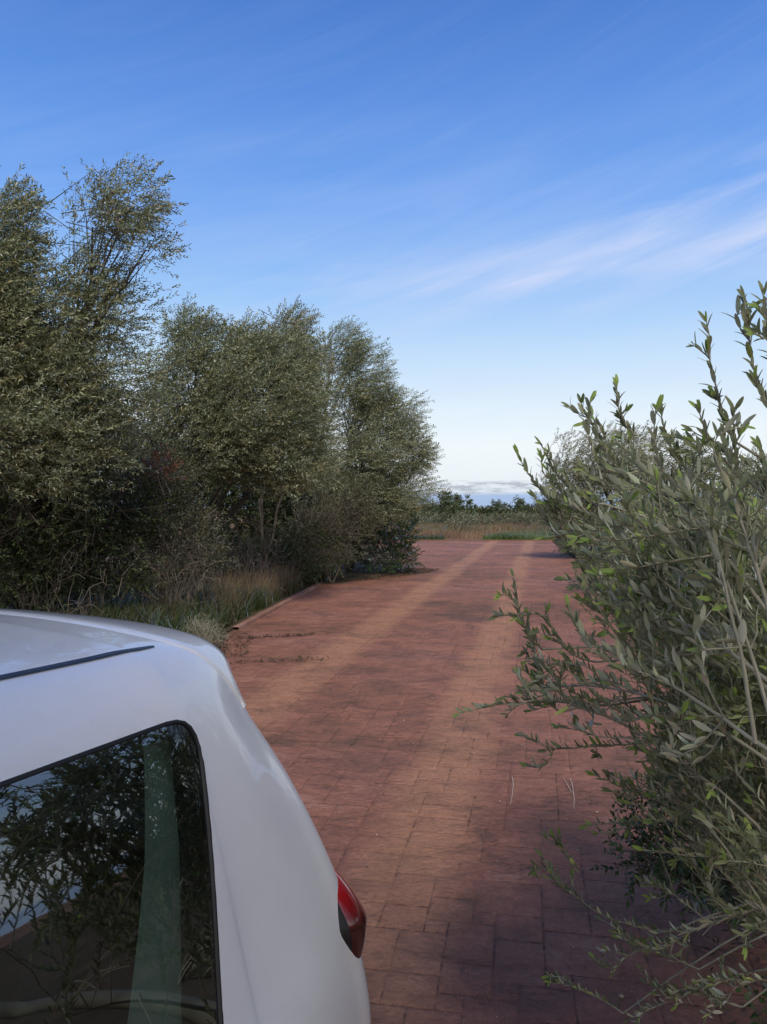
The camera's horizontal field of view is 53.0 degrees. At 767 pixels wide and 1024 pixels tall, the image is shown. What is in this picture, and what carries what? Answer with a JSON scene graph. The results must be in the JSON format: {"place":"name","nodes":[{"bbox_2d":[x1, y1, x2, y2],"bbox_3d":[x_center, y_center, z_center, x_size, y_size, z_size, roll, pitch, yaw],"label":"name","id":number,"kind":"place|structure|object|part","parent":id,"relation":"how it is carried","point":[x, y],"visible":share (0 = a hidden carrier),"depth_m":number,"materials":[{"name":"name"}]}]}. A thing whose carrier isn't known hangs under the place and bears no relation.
{"place":"outdoors","nodes":[
{"label":"outdoors","id":0,"kind":"place"},
{"bbox_2d":[0,566,343,638],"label":"green grass","id":1,"kind":"structure","parent":0,"point":[264,603],"depth_m":12.52,"materials":[{"name":"green plant"}]},
{"bbox_2d":[1,563,350,640],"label":"dry grass","id":2,"kind":"structure","parent":0,"point":[284,594],"depth_m":12.35,"materials":[{"name":"plant"}]},
{"bbox_2d":[1,540,402,646],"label":"verge ground","id":3,"kind":"structure","parent":0,"point":[355,573],"depth_m":19.72,"materials":[{"name":"soil"}]},
{"bbox_2d":[0,497,113,616],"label":"bare shrub","id":4,"kind":"object","parent":3,"relation":"on","point":[32,598],"visible":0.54,"depth_m":10.11,"materials":[{"name":"brown plant"}]},
{"bbox_2d":[0,447,119,611],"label":"undergrowth bush","id":5,"kind":"object","parent":3,"relation":"on","point":[5,521],"visible":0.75,"depth_m":9.92,"materials":[{"name":"green plant"}]},
{"bbox_2d":[0,151,190,609],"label":"olive tree","id":6,"kind":"object","parent":3,"relation":"on","point":[29,332],"visible":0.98,"depth_m":9.31,"materials":[{"name":"green plant"}]},
{"bbox_2d":[4,448,205,614],"bbox_3d":[-4.016,0.311,10.970,2.923,2.710,2.086,0,0,-22],"label":"undergrowth bush","id":7,"kind":"object","parent":3,"relation":"on","point":[115,523],"visible":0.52,"depth_m":10.81,"materials":[{"name":"green plant"}]},
{"bbox_2d":[14,581,271,638],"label":"verge weeds","id":8,"kind":"object","parent":3,"relation":"on","point":[152,612],"visible":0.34,"depth_m":10.73,"materials":[{"name":"green plant"}]},
{"bbox_2d":[120,435,187,609],"bbox_3d":[-3.433,0.285,11.061,0.945,2.754,1.212,0,0,-39],"label":"tree","id":9,"kind":"object","parent":3,"relation":"on","point":[165,459],"visible":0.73,"depth_m":10.93,"materials":[{"name":"green plant"}]},
{"bbox_2d":[91,504,227,612],"bbox_3d":[-3.200,0.767,11.224,1.869,1.788,1.452,0,0,0],"label":"bare shrub","id":10,"kind":"object","parent":3,"relation":"on","point":[168,593],"visible":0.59,"depth_m":11.25,"materials":[{"name":"brown plant"}]},
{"bbox_2d":[108,441,243,609],"bbox_3d":[-3.248,0.276,11.585,2.294,2.772,1.901,0,0,0],"label":"undergrowth bush","id":11,"kind":"object","parent":3,"relation":"on","point":[202,526],"visible":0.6,"depth_m":11.43,"materials":[{"name":"green plant"}]},
{"bbox_2d":[182,611,231,645],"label":"shrub","id":12,"kind":"object","parent":3,"relation":"on","point":[207,636],"visible":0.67,"depth_m":9.14,"materials":[{"name":"beige plant"}]},
{"bbox_2d":[1,396,420,572],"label":"undergrowth bush","id":13,"kind":"object","parent":3,"relation":"on","point":[250,504],"visible":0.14,"depth_m":19.08,"materials":[{"name":"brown plant"}]},
{"bbox_2d":[117,292,351,585],"bbox_3d":[-2.586,-1.049,13.381,4.197,5.453,3.301,0,0,10],"label":"olive tree","id":14,"kind":"object","parent":3,"relation":"on","point":[226,424],"visible":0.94,"depth_m":12.74,"materials":[{"name":"green plant"}]},
{"bbox_2d":[208,503,288,590],"bbox_3d":[-2.506,0.744,14.310,1.544,1.802,1.352,0,0,0],"label":"bare shrub","id":15,"kind":"object","parent":3,"relation":"on","point":[249,557],"visible":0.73,"depth_m":14.24,"materials":[{"name":"brown plant"}]},
{"bbox_2d":[197,516,345,586],"bbox_3d":[-2.460,0.959,16.652,3.613,1.752,2.306,0,0,-25],"label":"undergrowth bush","id":16,"kind":"object","parent":3,"relation":"on","point":[294,554],"visible":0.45,"depth_m":16.55,"materials":[{"name":"green plant"}]},
{"bbox_2d":[216,297,344,559],"bbox_3d":[-2.563,-1.554,17.251,3.148,6.380,2.548,0,0,20],"label":"olive tree","id":17,"kind":"object","parent":3,"relation":"on","point":[308,320],"visible":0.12,"depth_m":16.96,"materials":[{"name":"green plant"}]},
{"bbox_2d":[296,497,299,551],"bbox_3d":[-2.166,0.593,19.504,0.140,2.090,0.140,0,0,0],"label":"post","id":18,"kind":"object","parent":3,"relation":"on","point":[297,514],"visible":0.03,"depth_m":19.46,"materials":[{"name":"brown wood"}]},
{"bbox_2d":[276,478,387,583],"bbox_3d":[-1.186,0.476,17.553,2.649,2.569,2.122,0,0,0],"label":"undergrowth bush","id":19,"kind":"object","parent":3,"relation":"on","point":[329,516],"visible":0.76,"depth_m":17.45,"materials":[{"name":"green plant"}]},
{"bbox_2d":[278,315,450,570],"bbox_3d":[-0.434,-1.596,19.198,4.935,6.520,3.261,0,0,-39],"label":"olive tree","id":20,"kind":"object","parent":3,"relation":"on","point":[364,446],"visible":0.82,"depth_m":18.72,"materials":[{"name":"green plant"}]},
{"bbox_2d":[348,510,425,573],"bbox_3d":[0.085,0.738,20.121,2.082,1.945,1.894,0,0,0],"label":"lentisk bush","id":21,"kind":"object","parent":3,"relation":"on","point":[401,545],"visible":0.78,"depth_m":20.06,"materials":[{"name":"green plant"}]},
{"bbox_2d":[179,556,308,618],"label":"tall dry grass","id":22,"kind":"structure","parent":0,"point":[227,580],"depth_m":13.56,"materials":[{"name":"plant"}]},
{"bbox_2d":[0,0,766,508],"label":"sky","id":23,"kind":"structure","parent":0,"point":[536,204],"materials":[{"name":"blue"}]},
{"bbox_2d":[34,512,762,540],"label":"field","id":24,"kind":"structure","parent":0,"point":[464,539],"depth_m":40.50,"materials":[{"name":"green plant"}]},
{"bbox_2d":[195,533,444,539],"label":"field edge grass","id":25,"kind":"structure","parent":24,"relation":"on","point":[436,537],"depth_m":41.07,"materials":[{"name":"green plant"}]},
{"bbox_2d":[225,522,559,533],"bbox_3d":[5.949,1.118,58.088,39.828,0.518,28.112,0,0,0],"label":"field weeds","id":26,"kind":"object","parent":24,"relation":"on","point":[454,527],"visible":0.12,"depth_m":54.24,"materials":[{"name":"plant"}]},
{"bbox_2d":[245,501,621,523],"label":"scrub thicket","id":27,"kind":"object","parent":24,"relation":"on","point":[486,509],"visible":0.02,"depth_m":82.99,"materials":[{"name":"green plant"}]},
{"bbox_2d":[438,489,455,516],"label":"tree","id":28,"kind":"object","parent":24,"relation":"on","point":[445,493],"visible":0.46,"depth_m":77.72,"materials":[{"name":"green plant"}]},
{"bbox_2d":[440,498,469,514],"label":"tree","id":29,"kind":"object","parent":24,"relation":"on","point":[448,507],"visible":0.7,"depth_m":75.64,"materials":[{"name":"green plant"}]},
{"bbox_2d":[449,493,465,502],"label":"tree","id":30,"kind":"object","parent":24,"relation":"on","point":[457,496],"visible":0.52,"depth_m":109.77,"materials":[{"name":"green plant"}]},
{"bbox_2d":[465,494,473,507],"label":"tree","id":31,"kind":"object","parent":24,"relation":"on","point":[468,502],"visible":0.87,"depth_m":119.81,"materials":[{"name":"green plant"}]},
{"bbox_2d":[490,499,506,509],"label":"tree","id":32,"kind":"object","parent":24,"relation":"on","point":[498,503],"visible":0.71,"depth_m":119.63,"materials":[{"name":"green plant"}]},
{"bbox_2d":[393,509,625,526],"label":"field scrub","id":33,"kind":"object","parent":24,"relation":"on","point":[476,518],"visible":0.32,"depth_m":66.35,"materials":[{"name":"green plant"}]},
{"bbox_2d":[511,495,526,506],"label":"tree","id":34,"kind":"object","parent":24,"relation":"on","point":[521,501],"visible":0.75,"depth_m":119.69,"materials":[{"name":"green plant"}]},
{"bbox_2d":[178,520,640,538],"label":"dry field grass","id":35,"kind":"structure","parent":0,"point":[463,533],"depth_m":48.44,"materials":[{"name":"plant"}]},
{"bbox_2d":[221,541,766,1023],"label":"paved road","id":36,"kind":"structure","parent":0,"point":[341,733],"depth_m":4.71,"materials":[{"name":"red brick"}]},
{"bbox_2d":[0,609,370,1023],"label":"parked car","id":37,"kind":"object","parent":36,"relation":"on","point":[164,858],"visible":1,"depth_m":1.40,"materials":[{"name":"white paint"}]},
{"bbox_3d":[-0.799,0.595,2.021,1.069,0.301,0.109,0,0,24],"label":"rear window","id":38,"kind":"part","parent":37,"relation":"part of","materials":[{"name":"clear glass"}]},
{"bbox_3d":[-0.467,0.644,0.944,0.181,0.576,0.949,0,0,24],"label":"window","id":39,"kind":"part","parent":37,"relation":"part of","materials":[{"name":"black glass"}]},
{"bbox_2d":[233,583,320,629],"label":"kerb","id":40,"kind":"structure","parent":36,"relation":"on","point":[250,620],"depth_m":13.09,"materials":[{"name":"concrete"}]},
{"bbox_2d":[215,567,766,1023],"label":"leaf litter","id":41,"kind":"object","parent":36,"relation":"on","point":[423,571],"visible":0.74,"depth_m":9.12,"materials":[{"name":"brown plant"}]},
{"bbox_2d":[373,618,696,1019],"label":"fallen leaves","id":42,"kind":"object","parent":36,"relation":"on","point":[516,797],"visible":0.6,"depth_m":4.08,"materials":[{"name":"brown plant"}]},
{"bbox_2d":[344,651,730,1020],"bbox_3d":[0.996,1.698,5.970,2.023,0.026,8.243,0,0,10],"label":"grit","id":43,"kind":"object","parent":36,"relation":"on","point":[621,995],"visible":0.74,"depth_m":4.08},
{"bbox_2d":[452,280,766,1023],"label":"olive tree","id":44,"kind":"object","parent":36,"relation":"on","point":[709,669],"visible":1,"depth_m":1.56,"materials":[{"name":"green plant"}]},
{"bbox_2d":[589,773,766,943],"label":"lentisk bush","id":45,"kind":"object","parent":36,"relation":"on","point":[658,869],"visible":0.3,"depth_m":3.02,"materials":[{"name":"green plant"}]},
{"bbox_2d":[736,974,766,1023],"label":"lentisk bush","id":46,"kind":"object","parent":36,"relation":"on","point":[754,1015],"visible":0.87,"depth_m":2.34,"materials":[{"name":"green plant"}]},
{"bbox_2d":[482,529,585,539],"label":"green patch grass","id":47,"kind":"structure","parent":0,"point":[518,535],"depth_m":41.05,"materials":[{"name":"green plant"}]},
{"bbox_2d":[554,537,664,629],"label":"roadside dry grass","id":48,"kind":"structure","parent":0,"point":[592,565],"depth_m":26.47,"materials":[{"name":"beige plant"}]},
{"bbox_2d":[553,536,668,649],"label":"roadside grass","id":49,"kind":"structure","parent":0,"point":[593,564],"depth_m":23.98,"materials":[{"name":"green plant"}]},
{"bbox_2d":[552,540,722,765],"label":"roadside ground","id":50,"kind":"structure","parent":0,"point":[570,554],"depth_m":26.12,"materials":[{"name":"soil"}]},
{"bbox_2d":[552,535,600,556],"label":"roadside bush","id":51,"kind":"object","parent":50,"relation":"on","point":[572,553],"visible":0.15,"depth_m":27.84,"materials":[{"name":"green plant"}]},
{"bbox_2d":[568,535,637,610],"bbox_3d":[4.092,1.033,14.528,1.858,1.576,3.931,0,0,29],"label":"roadside bush","id":52,"kind":"object","parent":50,"relation":"on","point":[587,581],"visible":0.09,"depth_m":15.48,"materials":[{"name":"green plant"}]},
{"bbox_2d":[528,420,686,555],"bbox_3d":[7.605,-0.773,26.035,5.526,4.914,3.502,0,0,0],"label":"olive tree","id":53,"kind":"object","parent":50,"relation":"on","point":[576,477],"visible":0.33,"depth_m":25.80,"materials":[{"name":"green plant"}]},
{"bbox_2d":[612,420,766,582],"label":"olive tree","id":54,"kind":"object","parent":50,"relation":"on","point":[712,471],"visible":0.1,"depth_m":15.84,"materials":[{"name":"green plant"}]}
]}

